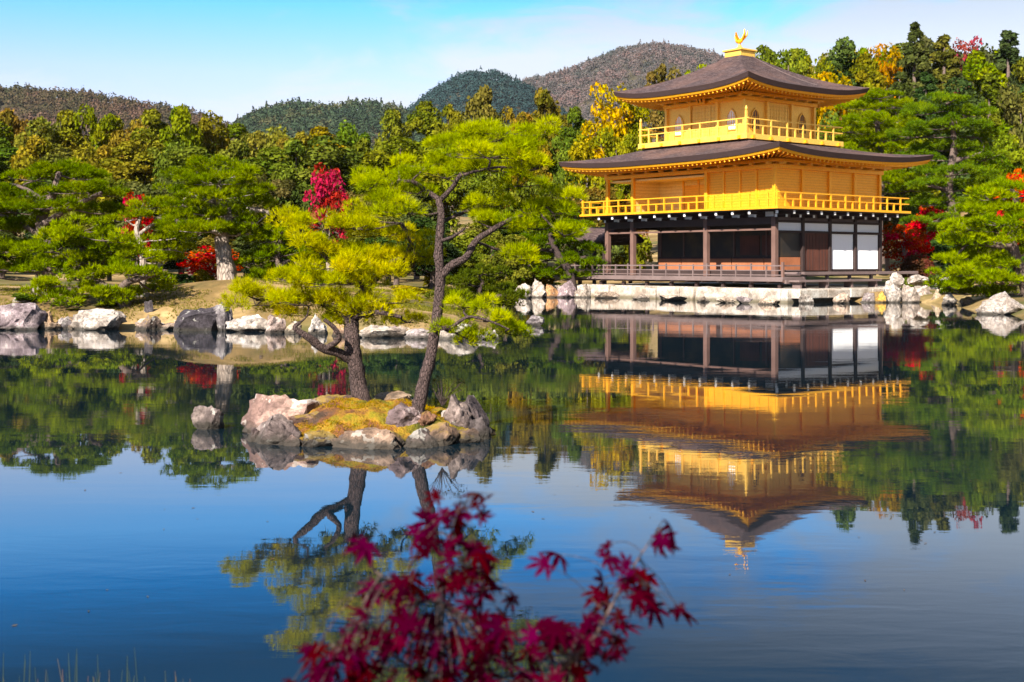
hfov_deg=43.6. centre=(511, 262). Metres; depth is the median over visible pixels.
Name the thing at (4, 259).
bushy tree
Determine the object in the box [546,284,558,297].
rock
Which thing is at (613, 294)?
rock
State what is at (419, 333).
rock
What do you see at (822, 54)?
broadleaf tree
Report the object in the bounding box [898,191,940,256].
broadleaf tree
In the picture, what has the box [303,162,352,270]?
maple tree
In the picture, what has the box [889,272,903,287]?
rock
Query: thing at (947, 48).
broadleaf tree
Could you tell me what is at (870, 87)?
broadleaf tree
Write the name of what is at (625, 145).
broadleaf tree
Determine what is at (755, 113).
bell window
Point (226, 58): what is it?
sky
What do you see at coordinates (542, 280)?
bush
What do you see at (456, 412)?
rock
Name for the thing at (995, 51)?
broadleaf tree
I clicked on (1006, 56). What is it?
conifer
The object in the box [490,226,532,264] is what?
broadleaf tree
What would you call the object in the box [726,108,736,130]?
bell window
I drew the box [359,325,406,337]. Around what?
rock
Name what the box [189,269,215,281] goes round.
bush
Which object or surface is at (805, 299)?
rock
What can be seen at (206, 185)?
pine tree
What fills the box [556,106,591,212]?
broadleaf tree
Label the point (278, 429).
rock
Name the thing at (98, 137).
broadleaf tree
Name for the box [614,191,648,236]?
broadleaf tree
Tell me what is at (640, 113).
broadleaf tree
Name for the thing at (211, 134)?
broadleaf tree
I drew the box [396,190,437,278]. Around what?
broadleaf tree
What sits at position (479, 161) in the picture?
pine tree
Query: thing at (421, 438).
rock
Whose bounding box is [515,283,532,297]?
rock
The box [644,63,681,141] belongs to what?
broadleaf tree
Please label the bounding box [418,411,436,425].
rock
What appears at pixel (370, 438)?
rock
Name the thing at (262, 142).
broadleaf tree
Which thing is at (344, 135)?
broadleaf tree
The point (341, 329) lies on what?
rock
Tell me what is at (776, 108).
panel door
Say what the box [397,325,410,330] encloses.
rock
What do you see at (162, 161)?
broadleaf tree
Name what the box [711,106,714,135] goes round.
panel door
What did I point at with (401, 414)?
rock
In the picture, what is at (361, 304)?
pine tree
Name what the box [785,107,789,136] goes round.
panel door
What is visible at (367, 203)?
broadleaf tree
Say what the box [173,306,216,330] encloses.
rock
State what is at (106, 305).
shrub
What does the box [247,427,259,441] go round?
rock
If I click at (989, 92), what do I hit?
conifer
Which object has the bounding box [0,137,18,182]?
broadleaf tree
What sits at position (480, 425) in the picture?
rock
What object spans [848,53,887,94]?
broadleaf tree
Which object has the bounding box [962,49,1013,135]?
broadleaf tree
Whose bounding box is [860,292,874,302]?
rock
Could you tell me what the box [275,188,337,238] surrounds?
broadleaf tree
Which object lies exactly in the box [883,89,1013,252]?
pine tree
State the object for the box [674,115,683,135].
bell window
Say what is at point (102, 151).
broadleaf tree
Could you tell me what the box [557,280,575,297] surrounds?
rock
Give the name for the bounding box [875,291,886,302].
rock
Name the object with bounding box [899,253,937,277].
bush
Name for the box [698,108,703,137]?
panel door
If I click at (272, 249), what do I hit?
pine tree
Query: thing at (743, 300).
rock
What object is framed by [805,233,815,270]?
plank door
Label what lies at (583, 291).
rock
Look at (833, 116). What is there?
broadleaf tree
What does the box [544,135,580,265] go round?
broadleaf tree
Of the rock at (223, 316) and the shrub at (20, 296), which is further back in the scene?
the shrub at (20, 296)
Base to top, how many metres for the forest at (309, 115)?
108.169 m
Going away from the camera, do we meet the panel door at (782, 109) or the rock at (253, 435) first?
the rock at (253, 435)
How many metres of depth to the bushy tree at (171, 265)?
60.69 m
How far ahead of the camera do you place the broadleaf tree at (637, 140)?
98.33 m
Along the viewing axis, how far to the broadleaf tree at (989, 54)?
142.60 m
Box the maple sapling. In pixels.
[282,487,698,681]
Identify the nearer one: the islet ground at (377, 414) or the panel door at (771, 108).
the islet ground at (377, 414)
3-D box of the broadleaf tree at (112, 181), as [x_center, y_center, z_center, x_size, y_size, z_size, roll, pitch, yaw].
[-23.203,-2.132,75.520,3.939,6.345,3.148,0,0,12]
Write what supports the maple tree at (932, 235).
on the ground at (217, 287)
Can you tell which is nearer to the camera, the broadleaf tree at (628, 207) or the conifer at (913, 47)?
the broadleaf tree at (628, 207)
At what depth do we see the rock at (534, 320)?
40.51 m
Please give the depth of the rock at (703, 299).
64.88 m
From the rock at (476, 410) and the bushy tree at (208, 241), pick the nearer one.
the rock at (476, 410)
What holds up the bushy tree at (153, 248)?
on the ground at (217, 287)
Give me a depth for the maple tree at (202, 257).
47.14 m
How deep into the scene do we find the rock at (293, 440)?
13.95 m
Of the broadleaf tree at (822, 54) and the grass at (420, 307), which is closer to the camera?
the grass at (420, 307)
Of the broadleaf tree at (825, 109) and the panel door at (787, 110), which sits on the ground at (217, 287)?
the broadleaf tree at (825, 109)
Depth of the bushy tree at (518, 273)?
57.96 m
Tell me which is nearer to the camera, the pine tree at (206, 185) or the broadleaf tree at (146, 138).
the pine tree at (206, 185)
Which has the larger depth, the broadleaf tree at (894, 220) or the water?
the broadleaf tree at (894, 220)
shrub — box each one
[11,293,44,301]
[93,303,117,305]
[431,375,467,405]
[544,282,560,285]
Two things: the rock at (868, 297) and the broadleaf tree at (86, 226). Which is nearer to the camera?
the rock at (868, 297)
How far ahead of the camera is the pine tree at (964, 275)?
56.39 m
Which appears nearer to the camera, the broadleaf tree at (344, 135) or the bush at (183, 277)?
the bush at (183, 277)
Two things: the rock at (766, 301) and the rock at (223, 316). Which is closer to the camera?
the rock at (223, 316)
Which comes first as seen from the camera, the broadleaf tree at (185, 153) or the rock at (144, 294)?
the rock at (144, 294)
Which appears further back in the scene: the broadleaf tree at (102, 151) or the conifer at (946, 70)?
the conifer at (946, 70)
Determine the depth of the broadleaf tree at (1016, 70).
129.61 m
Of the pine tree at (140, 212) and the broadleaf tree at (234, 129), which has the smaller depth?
the pine tree at (140, 212)
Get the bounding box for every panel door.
[692,108,697,137]
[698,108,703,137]
[704,107,710,136]
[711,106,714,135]
[769,105,773,134]
[774,106,779,135]
[779,106,784,135]
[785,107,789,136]
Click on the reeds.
(76, 671)
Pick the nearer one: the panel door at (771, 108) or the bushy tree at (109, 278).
the bushy tree at (109, 278)
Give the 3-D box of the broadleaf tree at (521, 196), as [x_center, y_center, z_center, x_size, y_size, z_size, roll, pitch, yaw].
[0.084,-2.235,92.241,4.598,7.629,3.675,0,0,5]
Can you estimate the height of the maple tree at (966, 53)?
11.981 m
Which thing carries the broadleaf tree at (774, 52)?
on the ground at (217, 287)
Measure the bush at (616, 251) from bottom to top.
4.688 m
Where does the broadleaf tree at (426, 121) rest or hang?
on the ground at (217, 287)
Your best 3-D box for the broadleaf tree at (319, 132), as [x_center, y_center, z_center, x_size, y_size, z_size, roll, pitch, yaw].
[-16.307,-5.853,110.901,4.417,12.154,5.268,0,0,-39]
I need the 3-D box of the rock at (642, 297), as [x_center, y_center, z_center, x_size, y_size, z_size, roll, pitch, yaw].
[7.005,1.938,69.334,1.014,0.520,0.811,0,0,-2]
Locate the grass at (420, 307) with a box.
[0,277,474,326]
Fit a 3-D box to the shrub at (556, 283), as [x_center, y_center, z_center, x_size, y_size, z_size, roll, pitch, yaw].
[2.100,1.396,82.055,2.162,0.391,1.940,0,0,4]
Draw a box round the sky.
[0,0,1023,123]
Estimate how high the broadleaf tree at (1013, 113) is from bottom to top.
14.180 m
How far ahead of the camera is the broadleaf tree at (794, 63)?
129.97 m
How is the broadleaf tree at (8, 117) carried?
on the ground at (217, 287)
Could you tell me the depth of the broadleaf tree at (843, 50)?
132.66 m
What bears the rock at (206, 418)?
in the water
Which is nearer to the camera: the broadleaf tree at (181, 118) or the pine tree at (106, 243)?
the pine tree at (106, 243)
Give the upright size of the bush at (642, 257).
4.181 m
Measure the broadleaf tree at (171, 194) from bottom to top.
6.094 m
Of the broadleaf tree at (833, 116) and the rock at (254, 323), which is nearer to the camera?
the rock at (254, 323)
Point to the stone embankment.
(786, 293)
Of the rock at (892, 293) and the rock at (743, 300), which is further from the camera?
the rock at (892, 293)
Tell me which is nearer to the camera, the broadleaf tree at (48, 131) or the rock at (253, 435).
the rock at (253, 435)
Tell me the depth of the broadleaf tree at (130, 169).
88.74 m
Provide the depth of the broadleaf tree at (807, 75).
117.52 m
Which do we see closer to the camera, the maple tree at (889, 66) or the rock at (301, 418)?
the rock at (301, 418)
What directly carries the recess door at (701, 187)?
in the pavilion
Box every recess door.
[685,185,696,209]
[699,185,703,208]
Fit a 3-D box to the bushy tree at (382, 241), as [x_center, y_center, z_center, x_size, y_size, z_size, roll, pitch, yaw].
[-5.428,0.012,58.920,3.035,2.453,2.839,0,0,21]
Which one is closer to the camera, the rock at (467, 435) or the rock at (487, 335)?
the rock at (467, 435)
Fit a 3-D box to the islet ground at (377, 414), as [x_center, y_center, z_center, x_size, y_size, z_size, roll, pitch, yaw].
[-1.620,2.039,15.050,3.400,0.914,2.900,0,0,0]
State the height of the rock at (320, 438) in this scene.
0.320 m
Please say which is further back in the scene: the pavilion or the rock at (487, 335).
the pavilion
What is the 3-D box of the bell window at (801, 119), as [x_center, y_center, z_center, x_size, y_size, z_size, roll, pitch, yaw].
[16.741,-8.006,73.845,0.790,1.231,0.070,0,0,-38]
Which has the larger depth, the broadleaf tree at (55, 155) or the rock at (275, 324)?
the broadleaf tree at (55, 155)
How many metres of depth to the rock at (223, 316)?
37.42 m
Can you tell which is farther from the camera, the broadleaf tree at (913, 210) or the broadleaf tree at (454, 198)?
the broadleaf tree at (454, 198)
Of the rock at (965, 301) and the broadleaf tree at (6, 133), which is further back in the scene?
the broadleaf tree at (6, 133)
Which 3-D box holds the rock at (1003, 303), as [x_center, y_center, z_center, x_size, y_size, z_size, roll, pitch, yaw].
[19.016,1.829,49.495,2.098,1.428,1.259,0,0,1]
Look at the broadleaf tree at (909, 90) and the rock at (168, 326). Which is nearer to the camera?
the rock at (168, 326)
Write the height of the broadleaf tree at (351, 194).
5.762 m
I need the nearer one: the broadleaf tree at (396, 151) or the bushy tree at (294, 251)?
the bushy tree at (294, 251)
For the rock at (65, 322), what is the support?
on the ground at (217, 287)
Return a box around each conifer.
[889,21,939,164]
[909,71,965,211]
[927,34,976,195]
[961,72,1003,213]
[993,30,1022,131]
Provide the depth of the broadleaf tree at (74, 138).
110.37 m
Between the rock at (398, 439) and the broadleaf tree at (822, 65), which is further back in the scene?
the broadleaf tree at (822, 65)
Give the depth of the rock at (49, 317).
38.48 m
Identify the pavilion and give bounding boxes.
[559,29,933,288]
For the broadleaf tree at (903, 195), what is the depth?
101.12 m
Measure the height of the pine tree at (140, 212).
3.673 m
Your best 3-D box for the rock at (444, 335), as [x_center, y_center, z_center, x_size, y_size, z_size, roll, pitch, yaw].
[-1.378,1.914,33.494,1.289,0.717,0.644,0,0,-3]
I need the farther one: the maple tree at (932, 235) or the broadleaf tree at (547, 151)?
the broadleaf tree at (547, 151)
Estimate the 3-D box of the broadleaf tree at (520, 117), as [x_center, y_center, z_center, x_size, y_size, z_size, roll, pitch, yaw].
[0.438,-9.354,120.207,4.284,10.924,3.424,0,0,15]
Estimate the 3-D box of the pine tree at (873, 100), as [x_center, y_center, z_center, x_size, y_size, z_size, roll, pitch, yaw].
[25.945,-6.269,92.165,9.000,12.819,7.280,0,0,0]
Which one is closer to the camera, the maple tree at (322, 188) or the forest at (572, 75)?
the maple tree at (322, 188)
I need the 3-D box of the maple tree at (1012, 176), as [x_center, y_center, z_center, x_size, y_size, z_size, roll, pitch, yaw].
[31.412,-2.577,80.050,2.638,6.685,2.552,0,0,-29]
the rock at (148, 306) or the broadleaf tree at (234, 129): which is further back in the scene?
the broadleaf tree at (234, 129)
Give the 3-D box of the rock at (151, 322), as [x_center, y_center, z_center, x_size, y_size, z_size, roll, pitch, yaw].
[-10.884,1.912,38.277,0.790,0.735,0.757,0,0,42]
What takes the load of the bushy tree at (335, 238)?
on the ground at (217, 287)
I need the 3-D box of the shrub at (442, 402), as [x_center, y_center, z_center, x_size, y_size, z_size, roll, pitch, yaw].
[-0.767,1.466,14.661,0.516,0.370,0.320,0,0,13]
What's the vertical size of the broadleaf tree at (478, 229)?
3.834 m
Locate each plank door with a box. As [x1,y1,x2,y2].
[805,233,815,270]
[816,233,827,270]
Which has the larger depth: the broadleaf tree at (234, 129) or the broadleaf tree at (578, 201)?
the broadleaf tree at (234, 129)
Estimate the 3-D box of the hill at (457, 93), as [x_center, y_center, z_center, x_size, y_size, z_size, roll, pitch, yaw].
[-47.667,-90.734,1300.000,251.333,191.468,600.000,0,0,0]
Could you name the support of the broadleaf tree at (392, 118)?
on the ground at (217, 287)
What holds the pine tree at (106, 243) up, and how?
on the ground at (217, 287)
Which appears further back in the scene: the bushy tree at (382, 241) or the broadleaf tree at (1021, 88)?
the broadleaf tree at (1021, 88)
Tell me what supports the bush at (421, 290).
on the ground at (217, 287)
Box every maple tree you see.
[119,191,154,265]
[176,245,243,279]
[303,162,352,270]
[865,42,903,98]
[882,222,934,270]
[905,204,949,278]
[950,36,981,93]
[993,168,1023,243]
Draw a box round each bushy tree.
[0,230,22,277]
[21,232,59,277]
[57,243,91,280]
[92,231,123,280]
[117,234,173,265]
[159,236,201,275]
[189,234,235,277]
[231,235,274,271]
[263,233,306,279]
[312,233,341,267]
[337,230,375,272]
[365,237,424,285]
[403,233,461,289]
[446,230,490,286]
[477,230,532,285]
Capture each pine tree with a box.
[0,157,130,281]
[13,212,177,307]
[105,193,198,287]
[149,153,278,279]
[216,196,446,400]
[233,223,330,284]
[348,113,591,412]
[424,261,530,314]
[486,203,607,289]
[823,87,936,263]
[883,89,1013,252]
[921,176,1023,298]
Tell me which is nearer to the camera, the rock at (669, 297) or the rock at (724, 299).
the rock at (724, 299)
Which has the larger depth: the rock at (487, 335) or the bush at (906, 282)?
the bush at (906, 282)
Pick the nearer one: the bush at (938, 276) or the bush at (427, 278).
the bush at (427, 278)
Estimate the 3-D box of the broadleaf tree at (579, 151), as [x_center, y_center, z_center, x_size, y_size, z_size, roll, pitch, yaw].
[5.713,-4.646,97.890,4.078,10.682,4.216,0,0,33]
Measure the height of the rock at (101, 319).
1.021 m
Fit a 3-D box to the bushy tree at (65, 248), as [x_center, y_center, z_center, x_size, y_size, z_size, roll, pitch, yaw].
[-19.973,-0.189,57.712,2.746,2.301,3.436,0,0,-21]
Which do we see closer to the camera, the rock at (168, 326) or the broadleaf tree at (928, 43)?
the rock at (168, 326)
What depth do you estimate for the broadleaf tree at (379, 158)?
87.08 m
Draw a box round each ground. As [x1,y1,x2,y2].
[0,190,1023,333]
[294,397,495,441]
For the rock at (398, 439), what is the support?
on the islet ground at (377, 414)
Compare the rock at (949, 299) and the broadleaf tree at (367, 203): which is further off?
the broadleaf tree at (367, 203)
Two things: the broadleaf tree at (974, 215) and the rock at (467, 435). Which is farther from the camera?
the broadleaf tree at (974, 215)
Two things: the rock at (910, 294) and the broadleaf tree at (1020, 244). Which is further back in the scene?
the broadleaf tree at (1020, 244)
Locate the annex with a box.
[567,227,643,283]
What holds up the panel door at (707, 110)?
in the pavilion
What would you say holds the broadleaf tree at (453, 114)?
on the ground at (217, 287)
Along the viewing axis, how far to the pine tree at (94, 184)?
45.75 m
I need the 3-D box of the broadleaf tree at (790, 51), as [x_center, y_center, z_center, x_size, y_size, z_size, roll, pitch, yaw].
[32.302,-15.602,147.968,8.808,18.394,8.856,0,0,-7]
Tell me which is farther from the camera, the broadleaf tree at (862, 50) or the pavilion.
the broadleaf tree at (862, 50)
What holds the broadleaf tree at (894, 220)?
on the ground at (217, 287)
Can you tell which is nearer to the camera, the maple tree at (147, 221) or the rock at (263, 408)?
the rock at (263, 408)
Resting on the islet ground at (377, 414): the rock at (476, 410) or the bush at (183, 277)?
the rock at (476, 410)
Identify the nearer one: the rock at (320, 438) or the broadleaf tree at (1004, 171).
the rock at (320, 438)
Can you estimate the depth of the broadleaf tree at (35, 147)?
91.73 m
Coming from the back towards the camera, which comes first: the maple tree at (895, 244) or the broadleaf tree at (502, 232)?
the broadleaf tree at (502, 232)
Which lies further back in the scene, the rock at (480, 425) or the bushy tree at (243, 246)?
the bushy tree at (243, 246)
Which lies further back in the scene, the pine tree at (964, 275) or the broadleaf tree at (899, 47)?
the broadleaf tree at (899, 47)
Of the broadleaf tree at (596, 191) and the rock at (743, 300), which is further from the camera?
the broadleaf tree at (596, 191)
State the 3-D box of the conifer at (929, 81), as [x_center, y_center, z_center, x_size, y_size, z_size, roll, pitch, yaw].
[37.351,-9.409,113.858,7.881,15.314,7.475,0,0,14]
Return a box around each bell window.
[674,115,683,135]
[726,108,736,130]
[750,108,759,129]
[797,113,806,134]
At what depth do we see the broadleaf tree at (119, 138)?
110.06 m
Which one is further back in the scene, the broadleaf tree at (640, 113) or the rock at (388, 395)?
the broadleaf tree at (640, 113)
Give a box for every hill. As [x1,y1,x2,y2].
[0,98,172,136]
[248,110,465,216]
[433,81,590,184]
[535,50,711,150]
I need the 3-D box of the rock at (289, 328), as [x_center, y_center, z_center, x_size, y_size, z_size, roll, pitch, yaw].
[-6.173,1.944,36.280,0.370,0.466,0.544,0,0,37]
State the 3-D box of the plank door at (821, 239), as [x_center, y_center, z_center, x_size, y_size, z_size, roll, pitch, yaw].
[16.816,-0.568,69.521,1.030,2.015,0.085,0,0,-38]
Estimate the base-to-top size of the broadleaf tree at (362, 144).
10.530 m
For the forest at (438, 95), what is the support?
on the hill at (457, 93)
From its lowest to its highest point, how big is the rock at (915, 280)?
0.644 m
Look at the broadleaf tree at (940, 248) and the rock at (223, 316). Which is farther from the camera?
the broadleaf tree at (940, 248)
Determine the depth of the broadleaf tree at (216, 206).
73.23 m
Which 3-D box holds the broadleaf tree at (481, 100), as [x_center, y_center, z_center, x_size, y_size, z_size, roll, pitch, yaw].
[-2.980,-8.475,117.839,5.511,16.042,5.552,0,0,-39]
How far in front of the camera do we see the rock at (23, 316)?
37.88 m
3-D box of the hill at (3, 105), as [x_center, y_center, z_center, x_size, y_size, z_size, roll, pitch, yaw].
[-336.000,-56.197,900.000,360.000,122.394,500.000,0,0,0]
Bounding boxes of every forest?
[0,82,256,158]
[232,97,473,216]
[407,65,590,145]
[516,39,724,152]
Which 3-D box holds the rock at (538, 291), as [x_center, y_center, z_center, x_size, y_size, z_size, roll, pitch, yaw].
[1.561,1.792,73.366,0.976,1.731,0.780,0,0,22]
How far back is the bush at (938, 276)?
69.64 m
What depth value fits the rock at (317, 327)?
35.71 m
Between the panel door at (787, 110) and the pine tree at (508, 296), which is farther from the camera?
the panel door at (787, 110)
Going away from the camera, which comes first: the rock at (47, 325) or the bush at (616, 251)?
the rock at (47, 325)
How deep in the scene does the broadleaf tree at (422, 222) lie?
69.66 m
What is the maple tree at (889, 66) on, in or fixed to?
on the ground at (217, 287)
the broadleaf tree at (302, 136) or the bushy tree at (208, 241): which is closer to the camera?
the bushy tree at (208, 241)
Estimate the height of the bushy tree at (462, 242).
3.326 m
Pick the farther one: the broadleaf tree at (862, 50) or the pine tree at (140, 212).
the broadleaf tree at (862, 50)
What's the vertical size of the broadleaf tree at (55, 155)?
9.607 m
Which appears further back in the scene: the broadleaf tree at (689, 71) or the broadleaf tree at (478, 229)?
the broadleaf tree at (689, 71)
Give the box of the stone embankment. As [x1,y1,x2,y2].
[552,282,936,302]
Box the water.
[0,295,1023,681]
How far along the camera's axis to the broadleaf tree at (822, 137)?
98.96 m
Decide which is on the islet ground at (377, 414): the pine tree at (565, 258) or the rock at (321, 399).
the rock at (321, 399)
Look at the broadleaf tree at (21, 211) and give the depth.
74.46 m
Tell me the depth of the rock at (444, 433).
14.02 m
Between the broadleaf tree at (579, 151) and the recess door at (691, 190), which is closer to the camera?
the recess door at (691, 190)
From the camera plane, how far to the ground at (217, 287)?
41.96 m
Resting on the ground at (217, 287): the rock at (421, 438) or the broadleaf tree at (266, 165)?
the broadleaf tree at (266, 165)
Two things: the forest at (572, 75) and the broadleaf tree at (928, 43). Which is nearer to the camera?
the broadleaf tree at (928, 43)
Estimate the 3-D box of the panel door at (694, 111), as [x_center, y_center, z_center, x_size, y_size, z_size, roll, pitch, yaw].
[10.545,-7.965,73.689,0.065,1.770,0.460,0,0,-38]
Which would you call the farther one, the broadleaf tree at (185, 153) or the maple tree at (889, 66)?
the maple tree at (889, 66)
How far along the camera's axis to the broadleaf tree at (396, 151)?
100.25 m
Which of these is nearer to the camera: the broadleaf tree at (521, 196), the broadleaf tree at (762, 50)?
the broadleaf tree at (521, 196)
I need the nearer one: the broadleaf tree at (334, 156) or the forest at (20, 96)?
the broadleaf tree at (334, 156)
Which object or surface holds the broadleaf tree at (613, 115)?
on the ground at (217, 287)
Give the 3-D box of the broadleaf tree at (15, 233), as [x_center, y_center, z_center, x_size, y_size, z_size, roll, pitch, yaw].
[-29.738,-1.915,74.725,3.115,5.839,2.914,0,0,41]
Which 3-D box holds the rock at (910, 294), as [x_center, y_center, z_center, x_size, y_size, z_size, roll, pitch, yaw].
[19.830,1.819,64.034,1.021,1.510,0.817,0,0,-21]
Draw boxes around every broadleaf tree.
[0,107,32,233]
[0,121,14,180]
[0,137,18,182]
[0,189,24,273]
[2,134,54,210]
[13,116,67,181]
[16,177,62,274]
[39,146,81,198]
[48,180,105,237]
[54,109,96,156]
[68,144,121,199]
[73,103,123,161]
[92,175,139,272]
[94,140,157,201]
[104,117,150,158]
[115,176,172,271]
[123,108,170,183]
[143,139,186,271]
[156,144,230,235]
[159,103,204,162]
[162,177,214,274]
[196,110,230,155]
[207,179,254,246]
[212,123,257,157]
[217,139,251,235]
[231,146,297,208]
[233,172,295,263]
[239,124,289,161]
[267,138,329,272]
[273,130,318,168]
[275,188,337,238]
[295,134,363,269]
[302,126,343,167]
[317,184,355,241]
[335,119,371,159]
[335,137,392,271]
[344,190,404,239]
[353,136,446,221]
[368,216,411,280]
[374,107,411,172]
[385,147,426,177]
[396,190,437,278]
[406,100,444,174]
[407,215,450,281]
[415,140,468,229]
[434,104,468,208]
[445,222,493,257]
[460,84,507,215]
[460,140,514,257]
[484,179,543,239]
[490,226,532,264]
[499,105,532,174]
[501,138,559,268]
[523,175,570,266]
[529,87,571,171]
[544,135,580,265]
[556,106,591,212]
[558,183,601,272]
[565,133,605,213]
[580,81,635,158]
[583,184,617,267]
[589,125,635,212]
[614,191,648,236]
[619,102,651,151]
[626,135,652,193]
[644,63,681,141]
[684,63,706,74]
[755,44,780,66]
[759,49,777,60]
[773,48,811,76]
[773,48,812,68]
[798,53,838,118]
[799,49,829,75]
[806,74,828,133]
[811,70,852,137]
[812,36,859,116]
[816,126,831,140]
[819,109,865,149]
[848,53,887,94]
[848,82,884,152]
[858,46,891,89]
[873,82,924,171]
[883,194,907,270]
[884,135,940,253]
[887,42,908,81]
[895,34,941,98]
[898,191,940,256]
[925,76,993,215]
[926,233,962,272]
[929,45,959,156]
[945,43,996,92]
[961,212,1000,274]
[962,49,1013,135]
[969,154,1011,214]
[983,132,1023,182]
[991,82,1023,173]
[992,48,1003,95]
[997,224,1023,254]
[1003,56,1023,124]
[1011,57,1023,125]
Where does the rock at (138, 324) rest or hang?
on the ground at (217, 287)
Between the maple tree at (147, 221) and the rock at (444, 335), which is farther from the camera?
the maple tree at (147, 221)
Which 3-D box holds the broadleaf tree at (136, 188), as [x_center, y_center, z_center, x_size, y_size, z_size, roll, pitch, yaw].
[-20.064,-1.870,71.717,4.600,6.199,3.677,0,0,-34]
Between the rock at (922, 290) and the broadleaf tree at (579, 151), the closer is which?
the rock at (922, 290)
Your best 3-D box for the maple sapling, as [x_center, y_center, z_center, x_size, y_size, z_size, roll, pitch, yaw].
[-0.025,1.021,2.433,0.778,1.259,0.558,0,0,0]
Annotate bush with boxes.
[148,273,195,285]
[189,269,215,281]
[243,269,257,277]
[389,285,431,294]
[417,267,458,286]
[521,268,554,289]
[573,225,624,274]
[611,234,653,268]
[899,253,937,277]
[901,277,914,288]
[928,273,941,288]
[1009,256,1023,282]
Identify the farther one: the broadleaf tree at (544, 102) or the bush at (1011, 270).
the broadleaf tree at (544, 102)
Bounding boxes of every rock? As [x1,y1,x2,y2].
[0,302,46,329]
[38,310,53,328]
[39,322,61,328]
[58,316,71,328]
[70,308,126,329]
[135,292,153,297]
[135,315,161,329]
[135,318,144,327]
[144,300,153,312]
[160,323,174,329]
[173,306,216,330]
[191,405,224,429]
[212,302,232,330]
[225,314,266,331]
[241,394,318,433]
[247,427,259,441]
[255,413,301,444]
[265,314,285,332]
[283,434,302,446]
[284,323,300,332]
[288,411,318,422]
[302,429,336,446]
[308,314,327,333]
[314,394,351,404]
[330,427,400,449]
[332,324,343,335]
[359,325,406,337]
[374,391,412,400]
[385,402,420,426]
[390,430,404,446]
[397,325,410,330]
[403,428,447,447]
[404,328,428,338]
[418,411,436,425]
[425,422,458,445]
[439,323,477,339]
[441,394,471,428]
[454,428,480,442]
[466,395,491,432]
[469,416,490,438]
[477,330,498,338]
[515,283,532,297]
[526,315,544,325]
[531,279,546,297]
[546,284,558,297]
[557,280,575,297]
[574,284,590,297]
[594,291,619,297]
[633,294,649,299]
[659,294,686,300]
[697,296,709,301]
[715,296,736,302]
[736,296,752,303]
[758,297,779,304]
[799,294,813,303]
[833,292,849,302]
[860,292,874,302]
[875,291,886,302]
[884,280,901,302]
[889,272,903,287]
[901,284,920,302]
[907,275,928,285]
[916,285,931,295]
[931,288,941,299]
[942,294,957,304]
[960,297,975,305]
[975,291,1023,314]
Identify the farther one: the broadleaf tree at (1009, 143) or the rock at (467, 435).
the broadleaf tree at (1009, 143)
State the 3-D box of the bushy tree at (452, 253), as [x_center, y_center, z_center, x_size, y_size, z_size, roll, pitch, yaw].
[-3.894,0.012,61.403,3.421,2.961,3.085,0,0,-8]
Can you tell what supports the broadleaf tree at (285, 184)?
on the ground at (217, 287)
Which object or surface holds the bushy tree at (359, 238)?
on the ground at (217, 287)
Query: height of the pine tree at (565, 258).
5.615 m
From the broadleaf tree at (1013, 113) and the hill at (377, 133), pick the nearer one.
the broadleaf tree at (1013, 113)
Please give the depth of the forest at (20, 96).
867.04 m
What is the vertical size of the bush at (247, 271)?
0.865 m
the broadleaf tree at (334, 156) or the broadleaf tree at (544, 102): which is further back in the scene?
the broadleaf tree at (544, 102)
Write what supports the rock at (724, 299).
in the water
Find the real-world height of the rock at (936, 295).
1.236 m
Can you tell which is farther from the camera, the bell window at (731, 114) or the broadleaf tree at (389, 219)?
the bell window at (731, 114)
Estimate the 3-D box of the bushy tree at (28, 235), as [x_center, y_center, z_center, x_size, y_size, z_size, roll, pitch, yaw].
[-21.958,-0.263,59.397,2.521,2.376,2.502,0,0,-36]
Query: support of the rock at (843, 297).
in the water
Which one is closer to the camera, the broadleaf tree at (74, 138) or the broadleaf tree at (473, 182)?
the broadleaf tree at (473, 182)
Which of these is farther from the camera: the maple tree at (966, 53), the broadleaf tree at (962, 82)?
the maple tree at (966, 53)
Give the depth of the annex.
80.81 m
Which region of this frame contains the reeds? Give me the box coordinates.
[3,647,175,681]
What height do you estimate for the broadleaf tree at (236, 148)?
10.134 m
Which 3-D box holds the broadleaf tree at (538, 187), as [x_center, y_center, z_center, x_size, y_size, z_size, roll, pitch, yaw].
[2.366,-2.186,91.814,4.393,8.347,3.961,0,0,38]

